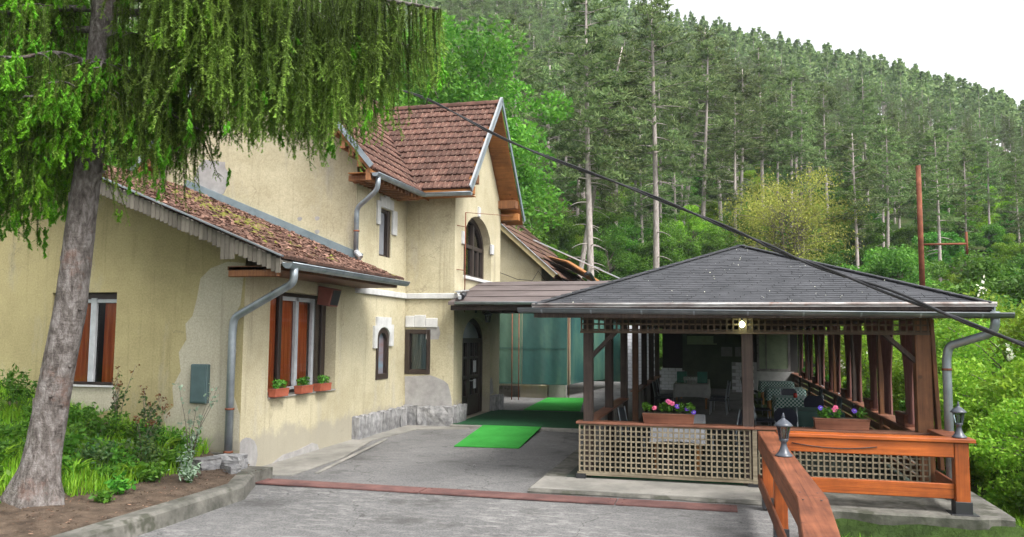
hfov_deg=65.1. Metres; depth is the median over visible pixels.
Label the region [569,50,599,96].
pine tree
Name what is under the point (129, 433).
leafy plant
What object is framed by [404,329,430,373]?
window
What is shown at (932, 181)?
leafy bush
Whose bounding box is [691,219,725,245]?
leafy bush
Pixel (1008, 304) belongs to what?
leafy bush
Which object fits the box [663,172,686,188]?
leafy bush
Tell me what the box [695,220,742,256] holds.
broadleaf tree
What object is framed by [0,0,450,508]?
spruce tree
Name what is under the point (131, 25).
broadleaf tree
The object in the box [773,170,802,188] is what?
leafy bush
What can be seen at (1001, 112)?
pine tree
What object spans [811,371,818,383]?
flower box
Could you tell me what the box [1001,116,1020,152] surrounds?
pine tree
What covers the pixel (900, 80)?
forest
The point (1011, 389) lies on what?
flowering bush
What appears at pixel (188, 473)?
silver plant
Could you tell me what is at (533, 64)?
pine tree
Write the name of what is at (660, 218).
leafy bush
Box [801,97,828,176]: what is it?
pine tree
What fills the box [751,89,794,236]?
pine tree
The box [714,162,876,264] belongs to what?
olive shrub
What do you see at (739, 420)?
chair
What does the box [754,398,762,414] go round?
chair
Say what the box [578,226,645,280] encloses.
broadleaf tree
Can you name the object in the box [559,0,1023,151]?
sky
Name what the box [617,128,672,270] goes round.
pine tree
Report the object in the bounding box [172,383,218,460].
rose bush
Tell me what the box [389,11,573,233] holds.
broadleaf tree
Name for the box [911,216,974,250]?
leafy bush
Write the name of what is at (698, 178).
leafy bush
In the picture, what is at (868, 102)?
pine tree
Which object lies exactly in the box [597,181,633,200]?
leafy bush
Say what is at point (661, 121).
pine tree
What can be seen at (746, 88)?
pine tree
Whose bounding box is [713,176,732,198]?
leafy bush
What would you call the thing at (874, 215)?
leafy bush
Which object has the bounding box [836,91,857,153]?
pine tree
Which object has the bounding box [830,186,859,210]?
leafy bush
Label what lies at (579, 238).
broadleaf tree
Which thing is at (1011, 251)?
leafy bush
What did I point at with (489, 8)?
pine tree
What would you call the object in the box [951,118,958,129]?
pine tree
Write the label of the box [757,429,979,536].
timber railing
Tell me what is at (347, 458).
path edge strip
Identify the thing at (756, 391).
chair
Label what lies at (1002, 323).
flowering bush
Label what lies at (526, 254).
house
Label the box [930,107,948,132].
pine tree
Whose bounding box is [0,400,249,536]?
soil bed
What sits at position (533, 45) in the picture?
pine tree
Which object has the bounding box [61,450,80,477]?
leafy plant
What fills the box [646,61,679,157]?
pine tree
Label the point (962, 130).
pine tree
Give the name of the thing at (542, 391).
base wall
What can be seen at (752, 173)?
leafy bush
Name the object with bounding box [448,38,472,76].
pine tree
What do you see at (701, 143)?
pine tree
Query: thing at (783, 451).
lantern
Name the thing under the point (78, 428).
leafy plant
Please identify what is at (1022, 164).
pine tree
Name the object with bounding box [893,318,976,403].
flowering bush
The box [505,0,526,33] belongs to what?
pine tree
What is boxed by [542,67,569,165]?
pine tree
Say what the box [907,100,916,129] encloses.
pine tree
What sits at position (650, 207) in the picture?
leafy bush
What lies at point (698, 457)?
dining table
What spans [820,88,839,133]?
pine tree
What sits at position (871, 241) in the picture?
leafy bush
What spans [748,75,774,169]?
pine tree
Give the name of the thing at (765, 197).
leafy bush
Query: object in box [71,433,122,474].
leafy shrub
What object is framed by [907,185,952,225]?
leafy bush
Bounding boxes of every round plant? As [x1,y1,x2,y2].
[88,487,115,503]
[103,472,136,494]
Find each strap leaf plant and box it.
[1,444,21,463]
[62,457,96,475]
[117,462,146,477]
[144,435,182,461]
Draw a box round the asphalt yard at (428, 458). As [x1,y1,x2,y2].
[136,381,798,536]
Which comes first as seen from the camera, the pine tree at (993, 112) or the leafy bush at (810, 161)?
the leafy bush at (810, 161)
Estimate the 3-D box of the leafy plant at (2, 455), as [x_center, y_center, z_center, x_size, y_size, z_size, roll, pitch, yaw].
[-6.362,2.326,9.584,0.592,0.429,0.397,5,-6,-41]
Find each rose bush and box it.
[109,364,139,426]
[131,403,171,460]
[138,385,166,432]
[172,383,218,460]
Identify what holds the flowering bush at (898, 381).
on the terrain at (850, 528)
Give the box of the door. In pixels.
[462,318,482,414]
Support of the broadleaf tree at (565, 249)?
on the terrain at (850, 528)
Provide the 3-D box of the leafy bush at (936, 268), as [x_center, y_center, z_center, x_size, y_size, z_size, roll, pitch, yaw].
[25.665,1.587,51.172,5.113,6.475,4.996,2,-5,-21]
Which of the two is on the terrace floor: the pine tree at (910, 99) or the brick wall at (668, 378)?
the brick wall at (668, 378)
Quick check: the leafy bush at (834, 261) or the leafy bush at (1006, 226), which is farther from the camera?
the leafy bush at (1006, 226)
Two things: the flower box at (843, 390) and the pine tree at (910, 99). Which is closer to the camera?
the flower box at (843, 390)
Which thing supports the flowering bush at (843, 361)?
on the terrain at (850, 528)
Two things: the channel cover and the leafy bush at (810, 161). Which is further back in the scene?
the leafy bush at (810, 161)
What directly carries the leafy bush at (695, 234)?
on the terrain at (850, 528)
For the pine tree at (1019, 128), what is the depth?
97.65 m
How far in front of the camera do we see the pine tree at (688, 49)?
153.37 m
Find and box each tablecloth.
[649,414,705,443]
[673,379,710,398]
[758,380,794,392]
[764,387,806,400]
[772,395,806,410]
[784,407,844,426]
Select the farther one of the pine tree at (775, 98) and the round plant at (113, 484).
the pine tree at (775, 98)
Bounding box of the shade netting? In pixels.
[499,313,619,399]
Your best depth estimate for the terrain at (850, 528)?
9.85 m
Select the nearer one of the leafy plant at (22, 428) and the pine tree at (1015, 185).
the leafy plant at (22, 428)
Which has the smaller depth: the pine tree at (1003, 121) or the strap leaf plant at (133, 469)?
the strap leaf plant at (133, 469)
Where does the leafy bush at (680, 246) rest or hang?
on the terrain at (850, 528)
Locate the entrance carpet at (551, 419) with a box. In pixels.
[453,410,582,428]
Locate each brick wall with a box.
[628,326,654,387]
[660,368,684,389]
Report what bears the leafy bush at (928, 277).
on the terrain at (850, 528)
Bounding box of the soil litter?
[9,466,238,533]
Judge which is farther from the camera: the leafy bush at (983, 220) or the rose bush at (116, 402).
the leafy bush at (983, 220)
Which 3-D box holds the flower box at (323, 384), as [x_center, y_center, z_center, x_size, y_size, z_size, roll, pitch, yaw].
[-3.481,2.097,14.813,0.187,0.312,0.432,-1,-5,14]
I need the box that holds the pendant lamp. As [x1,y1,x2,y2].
[739,318,744,326]
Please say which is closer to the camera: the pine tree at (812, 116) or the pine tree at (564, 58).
the pine tree at (812, 116)
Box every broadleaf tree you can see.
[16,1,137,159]
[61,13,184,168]
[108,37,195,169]
[118,19,148,31]
[373,30,517,176]
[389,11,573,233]
[523,203,548,244]
[526,198,582,262]
[548,244,574,273]
[554,234,580,265]
[561,188,635,266]
[567,224,597,280]
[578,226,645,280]
[605,216,650,277]
[637,217,700,270]
[672,204,719,257]
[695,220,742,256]
[716,204,769,248]
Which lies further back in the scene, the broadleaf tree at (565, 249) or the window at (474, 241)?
the broadleaf tree at (565, 249)
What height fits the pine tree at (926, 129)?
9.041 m
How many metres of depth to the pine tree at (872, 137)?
86.21 m
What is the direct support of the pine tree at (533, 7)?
on the terrain at (850, 528)
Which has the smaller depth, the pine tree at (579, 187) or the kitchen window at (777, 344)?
the kitchen window at (777, 344)
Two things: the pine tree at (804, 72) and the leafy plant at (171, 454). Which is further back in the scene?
the pine tree at (804, 72)
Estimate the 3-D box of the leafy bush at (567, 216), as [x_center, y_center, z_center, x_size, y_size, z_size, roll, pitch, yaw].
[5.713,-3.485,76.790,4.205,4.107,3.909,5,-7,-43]
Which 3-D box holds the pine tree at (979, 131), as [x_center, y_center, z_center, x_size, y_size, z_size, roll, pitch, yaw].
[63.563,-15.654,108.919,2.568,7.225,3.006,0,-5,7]
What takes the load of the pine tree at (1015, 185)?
on the terrain at (850, 528)
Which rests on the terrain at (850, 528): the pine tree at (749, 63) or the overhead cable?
the pine tree at (749, 63)
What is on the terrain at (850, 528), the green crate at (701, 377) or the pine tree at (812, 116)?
the pine tree at (812, 116)
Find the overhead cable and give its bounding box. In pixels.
[384,86,1023,347]
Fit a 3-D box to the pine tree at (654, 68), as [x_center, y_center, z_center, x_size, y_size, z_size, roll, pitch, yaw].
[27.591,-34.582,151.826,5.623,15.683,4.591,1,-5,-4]
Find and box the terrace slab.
[528,446,1015,529]
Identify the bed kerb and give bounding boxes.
[50,466,272,536]
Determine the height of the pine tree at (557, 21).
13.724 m
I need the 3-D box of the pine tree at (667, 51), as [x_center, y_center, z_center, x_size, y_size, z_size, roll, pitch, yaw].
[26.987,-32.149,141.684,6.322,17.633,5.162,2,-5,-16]
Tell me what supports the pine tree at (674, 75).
on the terrain at (850, 528)
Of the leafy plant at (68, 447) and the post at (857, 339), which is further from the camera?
the post at (857, 339)
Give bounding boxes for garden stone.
[191,455,221,470]
[215,454,247,468]
[223,464,241,473]
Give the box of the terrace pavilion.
[517,244,1014,499]
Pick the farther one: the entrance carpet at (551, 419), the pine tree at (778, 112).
the pine tree at (778, 112)
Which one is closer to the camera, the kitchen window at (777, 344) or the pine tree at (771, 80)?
the kitchen window at (777, 344)
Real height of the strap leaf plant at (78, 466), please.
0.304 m
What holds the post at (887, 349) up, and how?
hanging from the terrace pavilion
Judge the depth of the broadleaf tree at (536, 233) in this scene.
40.91 m
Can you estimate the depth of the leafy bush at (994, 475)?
12.11 m
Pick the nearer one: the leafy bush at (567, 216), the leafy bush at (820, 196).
the leafy bush at (567, 216)
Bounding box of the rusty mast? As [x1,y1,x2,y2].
[916,165,967,285]
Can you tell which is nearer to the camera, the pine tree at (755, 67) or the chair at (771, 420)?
the chair at (771, 420)
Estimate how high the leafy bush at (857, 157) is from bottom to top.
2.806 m
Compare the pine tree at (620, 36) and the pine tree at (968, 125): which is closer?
the pine tree at (968, 125)
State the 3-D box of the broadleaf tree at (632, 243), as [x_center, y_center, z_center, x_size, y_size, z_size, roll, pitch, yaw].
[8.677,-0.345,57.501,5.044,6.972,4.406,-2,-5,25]
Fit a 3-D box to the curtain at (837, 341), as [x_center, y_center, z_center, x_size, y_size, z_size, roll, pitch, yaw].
[7.453,2.066,18.348,0.070,1.520,0.950,-1,-5,14]
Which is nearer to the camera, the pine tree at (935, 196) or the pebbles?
the pebbles
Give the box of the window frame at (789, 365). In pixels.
[756,331,790,371]
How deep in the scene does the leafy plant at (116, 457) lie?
10.51 m
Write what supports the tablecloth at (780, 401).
on the dining table
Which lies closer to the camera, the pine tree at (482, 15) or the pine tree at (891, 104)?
the pine tree at (891, 104)
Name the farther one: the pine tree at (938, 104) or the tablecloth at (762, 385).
the pine tree at (938, 104)
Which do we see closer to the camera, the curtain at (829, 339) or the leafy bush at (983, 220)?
the curtain at (829, 339)
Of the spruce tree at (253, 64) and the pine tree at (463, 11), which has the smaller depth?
the spruce tree at (253, 64)
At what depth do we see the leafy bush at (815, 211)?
73.56 m
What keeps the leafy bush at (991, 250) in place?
on the terrain at (850, 528)
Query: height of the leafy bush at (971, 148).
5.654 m
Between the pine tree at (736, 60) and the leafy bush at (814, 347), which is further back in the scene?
the pine tree at (736, 60)
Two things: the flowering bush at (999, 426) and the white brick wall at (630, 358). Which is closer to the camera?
the flowering bush at (999, 426)
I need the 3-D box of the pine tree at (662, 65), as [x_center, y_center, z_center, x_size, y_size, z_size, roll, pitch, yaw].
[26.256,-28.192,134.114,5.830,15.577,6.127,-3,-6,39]
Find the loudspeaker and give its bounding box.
[317,286,341,306]
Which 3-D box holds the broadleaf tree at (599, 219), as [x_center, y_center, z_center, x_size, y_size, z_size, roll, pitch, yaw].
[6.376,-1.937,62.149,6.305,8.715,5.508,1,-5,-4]
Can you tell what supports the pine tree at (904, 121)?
on the terrain at (850, 528)
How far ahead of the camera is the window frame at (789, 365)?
29.32 m
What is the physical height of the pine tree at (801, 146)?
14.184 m
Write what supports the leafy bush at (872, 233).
on the terrain at (850, 528)
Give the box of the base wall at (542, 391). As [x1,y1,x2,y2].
[499,385,566,397]
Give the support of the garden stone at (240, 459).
on the soil bed
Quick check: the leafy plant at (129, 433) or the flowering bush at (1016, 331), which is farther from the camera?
the flowering bush at (1016, 331)
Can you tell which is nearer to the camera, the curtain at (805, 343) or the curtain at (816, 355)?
the curtain at (816, 355)
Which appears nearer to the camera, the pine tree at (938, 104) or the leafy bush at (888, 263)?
the leafy bush at (888, 263)
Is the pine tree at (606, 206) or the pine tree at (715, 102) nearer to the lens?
the pine tree at (606, 206)
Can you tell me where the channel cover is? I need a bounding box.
[255,478,737,511]
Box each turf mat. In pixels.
[454,425,540,448]
[524,397,582,410]
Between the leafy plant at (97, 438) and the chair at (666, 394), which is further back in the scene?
the chair at (666, 394)
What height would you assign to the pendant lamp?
0.165 m
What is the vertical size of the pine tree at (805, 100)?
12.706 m
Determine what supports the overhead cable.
attached to the old house at (193, 304)
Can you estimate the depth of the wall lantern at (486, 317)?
20.28 m
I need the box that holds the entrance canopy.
[448,280,611,313]
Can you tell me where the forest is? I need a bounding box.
[88,0,1023,151]
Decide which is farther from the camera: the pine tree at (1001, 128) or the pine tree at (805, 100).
the pine tree at (1001, 128)
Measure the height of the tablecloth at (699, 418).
0.299 m
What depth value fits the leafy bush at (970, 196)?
85.65 m
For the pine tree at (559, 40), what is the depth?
131.84 m
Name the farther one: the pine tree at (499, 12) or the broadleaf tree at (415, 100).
the pine tree at (499, 12)
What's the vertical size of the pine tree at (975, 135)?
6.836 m
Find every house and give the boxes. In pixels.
[0,88,524,465]
[499,224,618,385]
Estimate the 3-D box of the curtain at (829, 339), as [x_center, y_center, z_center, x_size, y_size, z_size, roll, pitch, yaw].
[7.761,2.170,19.555,0.070,1.520,0.950,-1,-5,14]
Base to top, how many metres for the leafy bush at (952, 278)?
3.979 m
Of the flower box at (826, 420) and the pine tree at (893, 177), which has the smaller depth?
the flower box at (826, 420)
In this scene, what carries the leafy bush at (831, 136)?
on the terrain at (850, 528)
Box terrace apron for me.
[530,476,761,500]
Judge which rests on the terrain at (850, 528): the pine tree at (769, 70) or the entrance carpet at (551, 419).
the pine tree at (769, 70)
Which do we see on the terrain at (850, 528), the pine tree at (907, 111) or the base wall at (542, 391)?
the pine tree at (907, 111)
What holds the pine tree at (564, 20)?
on the terrain at (850, 528)
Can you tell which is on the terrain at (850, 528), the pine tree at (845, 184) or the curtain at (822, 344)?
the pine tree at (845, 184)
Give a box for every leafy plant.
[0,417,29,443]
[0,431,25,463]
[0,450,7,462]
[0,465,10,481]
[13,396,31,421]
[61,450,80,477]
[63,426,84,456]
[64,418,97,441]
[68,402,98,429]
[81,428,130,459]
[95,462,126,482]
[108,446,139,471]
[114,417,145,445]
[131,459,167,481]
[151,438,194,468]
[168,426,204,451]
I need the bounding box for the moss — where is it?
[156,183,336,260]
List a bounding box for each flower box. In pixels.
[268,379,289,397]
[294,376,313,393]
[313,375,331,390]
[642,399,695,424]
[801,367,807,378]
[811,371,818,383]
[812,405,870,430]
[824,375,832,389]
[840,380,851,398]
[863,388,877,410]
[894,400,914,426]
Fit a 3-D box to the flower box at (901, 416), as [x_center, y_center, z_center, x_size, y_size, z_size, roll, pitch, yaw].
[5.823,2.127,11.847,0.217,0.358,0.632,-1,-5,14]
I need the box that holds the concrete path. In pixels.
[262,425,469,475]
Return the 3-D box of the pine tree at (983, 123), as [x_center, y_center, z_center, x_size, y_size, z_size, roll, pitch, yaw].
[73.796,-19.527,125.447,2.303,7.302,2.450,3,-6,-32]
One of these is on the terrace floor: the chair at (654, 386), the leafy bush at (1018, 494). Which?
the chair at (654, 386)
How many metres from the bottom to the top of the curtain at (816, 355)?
1.520 m
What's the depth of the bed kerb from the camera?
9.22 m
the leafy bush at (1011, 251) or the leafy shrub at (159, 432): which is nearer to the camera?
the leafy shrub at (159, 432)
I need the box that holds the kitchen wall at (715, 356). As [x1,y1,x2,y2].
[662,328,798,390]
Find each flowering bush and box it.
[813,326,898,400]
[841,326,939,420]
[892,349,984,448]
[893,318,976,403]
[934,318,1023,458]
[935,357,1023,487]
[940,317,1023,445]
[962,275,1022,333]
[963,397,1023,516]
[972,356,1023,453]
[986,309,1023,363]
[1014,299,1023,315]
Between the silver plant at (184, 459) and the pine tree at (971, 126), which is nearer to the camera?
the silver plant at (184, 459)
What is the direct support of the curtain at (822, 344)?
hanging from the terrace pavilion
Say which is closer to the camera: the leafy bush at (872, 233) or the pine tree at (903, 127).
the leafy bush at (872, 233)
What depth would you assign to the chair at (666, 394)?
23.07 m
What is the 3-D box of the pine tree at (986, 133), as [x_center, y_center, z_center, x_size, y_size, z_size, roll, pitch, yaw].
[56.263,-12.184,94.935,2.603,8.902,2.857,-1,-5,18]
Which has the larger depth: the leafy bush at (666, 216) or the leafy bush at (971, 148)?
the leafy bush at (971, 148)
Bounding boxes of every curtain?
[799,329,802,375]
[804,329,807,377]
[808,328,812,379]
[814,328,818,382]
[819,327,824,385]
[827,326,832,388]
[834,326,840,392]
[843,326,851,397]
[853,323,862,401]
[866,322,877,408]
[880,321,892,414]
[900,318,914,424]
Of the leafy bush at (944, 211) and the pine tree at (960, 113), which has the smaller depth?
the leafy bush at (944, 211)
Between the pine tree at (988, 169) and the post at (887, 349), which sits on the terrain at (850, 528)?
the pine tree at (988, 169)
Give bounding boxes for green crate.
[677,371,686,382]
[697,372,707,382]
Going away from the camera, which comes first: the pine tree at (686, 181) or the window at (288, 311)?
the window at (288, 311)
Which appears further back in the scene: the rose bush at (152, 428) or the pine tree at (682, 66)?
the pine tree at (682, 66)
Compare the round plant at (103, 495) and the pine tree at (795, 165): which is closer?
the round plant at (103, 495)
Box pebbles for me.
[2,454,261,531]
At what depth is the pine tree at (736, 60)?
135.45 m
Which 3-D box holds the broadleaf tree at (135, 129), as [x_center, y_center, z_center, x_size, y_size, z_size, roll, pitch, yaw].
[-10.880,-1.965,28.620,7.342,13.470,7.939,1,-5,-11]
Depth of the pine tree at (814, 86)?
141.96 m
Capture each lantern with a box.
[475,310,491,322]
[774,413,792,456]
[950,402,966,437]
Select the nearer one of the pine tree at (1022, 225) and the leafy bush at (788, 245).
the pine tree at (1022, 225)
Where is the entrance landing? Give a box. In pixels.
[450,424,582,432]
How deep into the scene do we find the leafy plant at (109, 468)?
10.12 m
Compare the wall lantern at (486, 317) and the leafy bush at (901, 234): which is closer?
the wall lantern at (486, 317)
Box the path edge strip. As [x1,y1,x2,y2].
[315,439,386,473]
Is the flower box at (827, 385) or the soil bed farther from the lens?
the flower box at (827, 385)
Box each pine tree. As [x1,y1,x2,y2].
[443,0,456,51]
[445,0,478,28]
[446,0,475,88]
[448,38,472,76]
[463,6,486,54]
[469,0,494,25]
[470,11,488,53]
[473,0,489,32]
[478,20,500,81]
[479,25,566,230]
[480,0,497,73]
[482,13,556,148]
[484,4,507,32]
[487,12,504,33]
[488,0,508,11]
[503,0,526,29]
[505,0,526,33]
[517,7,544,54]
[518,9,538,83]
[519,0,537,15]
[520,35,543,83]
[520,72,541,129]
[521,30,539,69]
[522,63,581,214]
[524,2,541,47]
[530,0,648,280]
[530,72,543,159]
[534,1,547,39]
[535,8,547,54]
[537,8,556,46]
[537,38,572,125]
[540,23,559,63]
[542,14,566,55]
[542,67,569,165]
[546,42,576,138]
[548,58,580,191]
[548,85,616,217]
[550,36,573,88]
[554,9,563,31]
[556,16,570,66]
[560,93,610,211]
[565,45,649,280]
[568,28,584,88]
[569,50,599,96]
[579,7,601,31]
[582,122,626,193]
[591,54,662,226]
[598,0,706,268]
[601,14,622,44]
[612,21,625,45]
[613,18,624,39]
[616,39,632,75]
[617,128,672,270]
[625,33,657,87]
[625,61,651,181]
[626,101,650,219]
[638,80,683,222]
[643,30,659,51]
[645,48,664,87]
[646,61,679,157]
[647,129,709,226]
[649,39,674,130]
[649,58,684,128]
[649,67,690,193]
[650,53,670,89]
[656,24,752,224]
[665,33,682,53]
[666,109,703,204]
[673,39,741,231]
[674,82,703,165]
[677,56,697,123]
[681,42,693,85]
[699,49,736,221]
[699,94,766,243]
[702,67,784,219]
[708,65,743,171]
[728,103,749,193]
[730,57,746,131]
[733,42,784,224]
[733,61,753,132]
[734,51,747,80]
[745,55,755,114]
[747,80,778,175]
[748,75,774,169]
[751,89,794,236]
[752,63,762,131]
[759,64,826,251]
[765,107,835,255]
[768,78,781,111]
[772,63,788,94]
[779,88,819,186]
[788,94,827,204]
[799,75,813,93]
[800,69,811,82]
[800,85,813,171]
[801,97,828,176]
[805,82,848,239]
[810,83,820,114]
[812,91,838,168]
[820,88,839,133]
[821,96,837,136]
[821,131,891,267]
[830,76,845,123]
[834,81,849,137]
[834,103,863,173]
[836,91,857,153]
[840,77,888,203]
[852,120,908,247]
[853,105,872,156]
[856,124,922,256]
[860,118,880,162]
[867,93,879,115]
[867,118,907,224]
[871,87,882,126]
[877,112,908,223]
[878,133,923,250]
[882,91,891,112]
[882,106,901,130]
[884,95,900,121]
[884,102,898,118]
[894,98,904,117]
[894,122,914,188]
[897,114,922,184]
[898,126,970,281]
[899,99,913,138]
[902,96,913,123]
[906,95,915,113]
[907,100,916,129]
[908,117,939,186]
[909,106,926,139]
[909,108,930,164]
[910,99,930,131]
[912,123,932,159]
[925,103,935,125]
[927,111,969,214]
[930,103,942,128]
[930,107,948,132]
[932,120,948,155]
[936,129,973,189]
[942,148,986,265]
[944,133,964,205]
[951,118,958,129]
[956,111,968,125]
[956,123,974,185]
[957,126,976,179]
[960,119,973,137]
[962,107,975,124]
[966,136,1008,251]
[969,119,976,144]
[970,129,979,157]
[972,126,985,149]
[975,129,998,167]
[977,121,989,150]
[981,124,1003,157]
[983,148,1014,194]
[986,106,1002,144]
[988,152,1023,243]
[996,111,1006,150]
[997,116,1009,150]
[997,119,1007,153]
[1000,118,1019,157]
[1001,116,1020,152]
[1008,183,1023,242]
[1010,150,1023,201]
[1013,125,1023,164]
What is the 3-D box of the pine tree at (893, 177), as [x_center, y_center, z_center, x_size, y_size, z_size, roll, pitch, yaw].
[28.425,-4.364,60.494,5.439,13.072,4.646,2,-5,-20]
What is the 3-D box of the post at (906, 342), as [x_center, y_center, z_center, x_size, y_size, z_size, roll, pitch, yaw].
[5.729,1.477,11.590,0.070,1.500,0.950,-1,-5,14]
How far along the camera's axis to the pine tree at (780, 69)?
143.69 m
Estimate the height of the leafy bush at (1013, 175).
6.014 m
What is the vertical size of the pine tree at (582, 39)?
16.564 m
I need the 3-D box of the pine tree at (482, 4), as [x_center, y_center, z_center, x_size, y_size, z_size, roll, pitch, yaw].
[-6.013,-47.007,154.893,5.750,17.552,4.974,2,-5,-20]
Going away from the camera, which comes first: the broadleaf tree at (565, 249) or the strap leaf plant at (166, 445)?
the strap leaf plant at (166, 445)
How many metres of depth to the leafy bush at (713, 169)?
105.58 m
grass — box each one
[0,380,213,496]
[842,498,1023,536]
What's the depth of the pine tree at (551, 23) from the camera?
149.49 m
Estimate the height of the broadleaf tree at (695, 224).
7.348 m
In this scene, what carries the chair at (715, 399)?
on the terrace floor
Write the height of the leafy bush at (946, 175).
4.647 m
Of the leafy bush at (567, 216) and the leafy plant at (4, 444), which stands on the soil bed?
the leafy plant at (4, 444)
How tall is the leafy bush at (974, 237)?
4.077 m
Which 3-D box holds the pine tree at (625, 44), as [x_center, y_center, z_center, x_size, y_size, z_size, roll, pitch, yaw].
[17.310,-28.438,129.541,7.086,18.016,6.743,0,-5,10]
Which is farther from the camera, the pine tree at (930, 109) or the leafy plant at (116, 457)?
the pine tree at (930, 109)
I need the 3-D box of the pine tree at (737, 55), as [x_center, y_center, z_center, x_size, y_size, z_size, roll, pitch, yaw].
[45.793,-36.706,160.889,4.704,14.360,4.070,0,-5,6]
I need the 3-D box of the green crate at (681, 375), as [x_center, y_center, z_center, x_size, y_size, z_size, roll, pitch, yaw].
[4.984,3.180,23.517,0.280,0.314,0.400,-1,-5,14]
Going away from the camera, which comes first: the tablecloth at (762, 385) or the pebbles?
the pebbles
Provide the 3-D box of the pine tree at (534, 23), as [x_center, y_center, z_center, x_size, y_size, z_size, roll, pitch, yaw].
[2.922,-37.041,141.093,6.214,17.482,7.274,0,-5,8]
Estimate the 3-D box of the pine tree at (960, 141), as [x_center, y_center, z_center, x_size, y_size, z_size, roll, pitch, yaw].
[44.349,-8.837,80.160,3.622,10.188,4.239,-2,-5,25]
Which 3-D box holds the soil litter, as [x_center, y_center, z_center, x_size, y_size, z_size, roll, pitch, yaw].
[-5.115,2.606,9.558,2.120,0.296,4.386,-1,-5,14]
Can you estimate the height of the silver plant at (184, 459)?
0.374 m
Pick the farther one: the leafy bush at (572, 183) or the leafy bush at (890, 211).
the leafy bush at (572, 183)
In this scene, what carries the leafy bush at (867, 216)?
on the terrain at (850, 528)
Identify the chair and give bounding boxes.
[618,406,650,459]
[652,381,672,410]
[656,379,674,406]
[709,383,729,414]
[711,381,730,409]
[712,409,742,458]
[740,377,757,402]
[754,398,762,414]
[754,406,774,425]
[755,407,771,425]
[774,406,804,457]
[780,388,797,395]
[804,394,823,426]
[837,393,841,409]
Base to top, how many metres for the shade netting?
3.250 m
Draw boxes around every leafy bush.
[555,211,584,224]
[565,181,580,202]
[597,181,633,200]
[613,197,638,221]
[620,214,662,242]
[630,231,698,271]
[630,325,661,355]
[632,187,658,212]
[638,165,668,190]
[643,216,666,235]
[652,204,673,232]
[662,184,700,206]
[662,210,698,231]
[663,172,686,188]
[686,228,701,256]
[691,182,707,198]
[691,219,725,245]
[693,172,715,191]
[697,152,724,172]
[698,200,724,220]
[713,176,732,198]
[729,170,760,196]
[750,160,780,180]
[751,151,766,168]
[758,190,773,207]
[760,175,789,192]
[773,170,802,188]
[773,189,812,210]
[784,224,824,255]
[793,152,827,171]
[797,326,841,370]
[798,182,833,203]
[798,203,822,226]
[805,239,854,266]
[811,253,849,268]
[812,169,844,192]
[815,165,838,176]
[820,205,873,238]
[825,129,851,157]
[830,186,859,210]
[835,176,861,202]
[836,212,890,267]
[838,244,940,288]
[842,166,864,181]
[844,156,861,164]
[854,231,892,249]
[861,181,904,219]
[866,212,881,221]
[872,219,895,249]
[879,242,949,286]
[890,225,917,250]
[891,271,931,282]
[896,188,914,206]
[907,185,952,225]
[909,178,950,204]
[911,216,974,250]
[911,231,968,275]
[928,162,961,187]
[928,249,1023,321]
[937,265,975,291]
[937,294,1021,329]
[939,189,970,215]
[940,214,984,245]
[954,140,985,164]
[955,196,1000,229]
[966,166,985,184]
[966,183,994,204]
[973,223,1005,248]
[976,184,1022,224]
[977,442,1023,488]
[985,240,1016,272]
[989,233,1023,269]
[995,152,1020,172]
[997,206,1023,235]
[1001,253,1023,273]
[1002,163,1023,191]
[1008,217,1023,240]
[1015,476,1023,510]
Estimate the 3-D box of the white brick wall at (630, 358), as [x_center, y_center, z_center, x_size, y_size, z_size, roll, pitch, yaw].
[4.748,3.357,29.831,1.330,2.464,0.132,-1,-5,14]
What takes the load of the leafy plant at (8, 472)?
on the soil bed
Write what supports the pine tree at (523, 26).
on the terrain at (850, 528)
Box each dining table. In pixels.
[655,422,703,469]
[676,397,707,408]
[767,400,770,415]
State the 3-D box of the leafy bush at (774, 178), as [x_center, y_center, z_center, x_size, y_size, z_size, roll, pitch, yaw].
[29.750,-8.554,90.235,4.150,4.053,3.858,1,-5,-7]
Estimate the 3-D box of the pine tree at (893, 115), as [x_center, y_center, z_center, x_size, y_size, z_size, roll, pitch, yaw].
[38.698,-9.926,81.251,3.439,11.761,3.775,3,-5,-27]
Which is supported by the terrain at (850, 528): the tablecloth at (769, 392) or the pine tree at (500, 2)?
the pine tree at (500, 2)
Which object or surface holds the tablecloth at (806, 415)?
on the dining table
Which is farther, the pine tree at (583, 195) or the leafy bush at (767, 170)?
the leafy bush at (767, 170)
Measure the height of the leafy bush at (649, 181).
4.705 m
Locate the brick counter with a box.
[732,362,756,393]
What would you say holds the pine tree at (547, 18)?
on the terrain at (850, 528)
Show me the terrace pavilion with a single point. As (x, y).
(752, 287)
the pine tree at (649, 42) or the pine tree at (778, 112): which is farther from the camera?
the pine tree at (649, 42)
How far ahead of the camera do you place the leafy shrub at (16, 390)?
12.40 m
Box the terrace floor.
[566,417,913,485]
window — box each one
[73,293,116,384]
[267,292,325,395]
[375,328,388,379]
[379,209,389,257]
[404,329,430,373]
[463,218,483,278]
[759,331,787,368]
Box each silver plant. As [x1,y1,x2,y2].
[168,462,201,482]
[175,448,199,468]
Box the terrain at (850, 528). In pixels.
[106,0,1023,536]
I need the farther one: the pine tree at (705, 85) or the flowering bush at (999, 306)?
the pine tree at (705, 85)
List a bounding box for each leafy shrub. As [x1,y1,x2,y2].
[0,363,37,411]
[70,402,129,440]
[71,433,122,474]
[119,434,168,465]
[135,418,176,449]
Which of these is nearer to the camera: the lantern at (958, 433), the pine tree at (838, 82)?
the lantern at (958, 433)
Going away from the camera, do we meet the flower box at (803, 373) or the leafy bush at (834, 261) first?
the flower box at (803, 373)
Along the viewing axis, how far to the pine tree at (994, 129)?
103.72 m

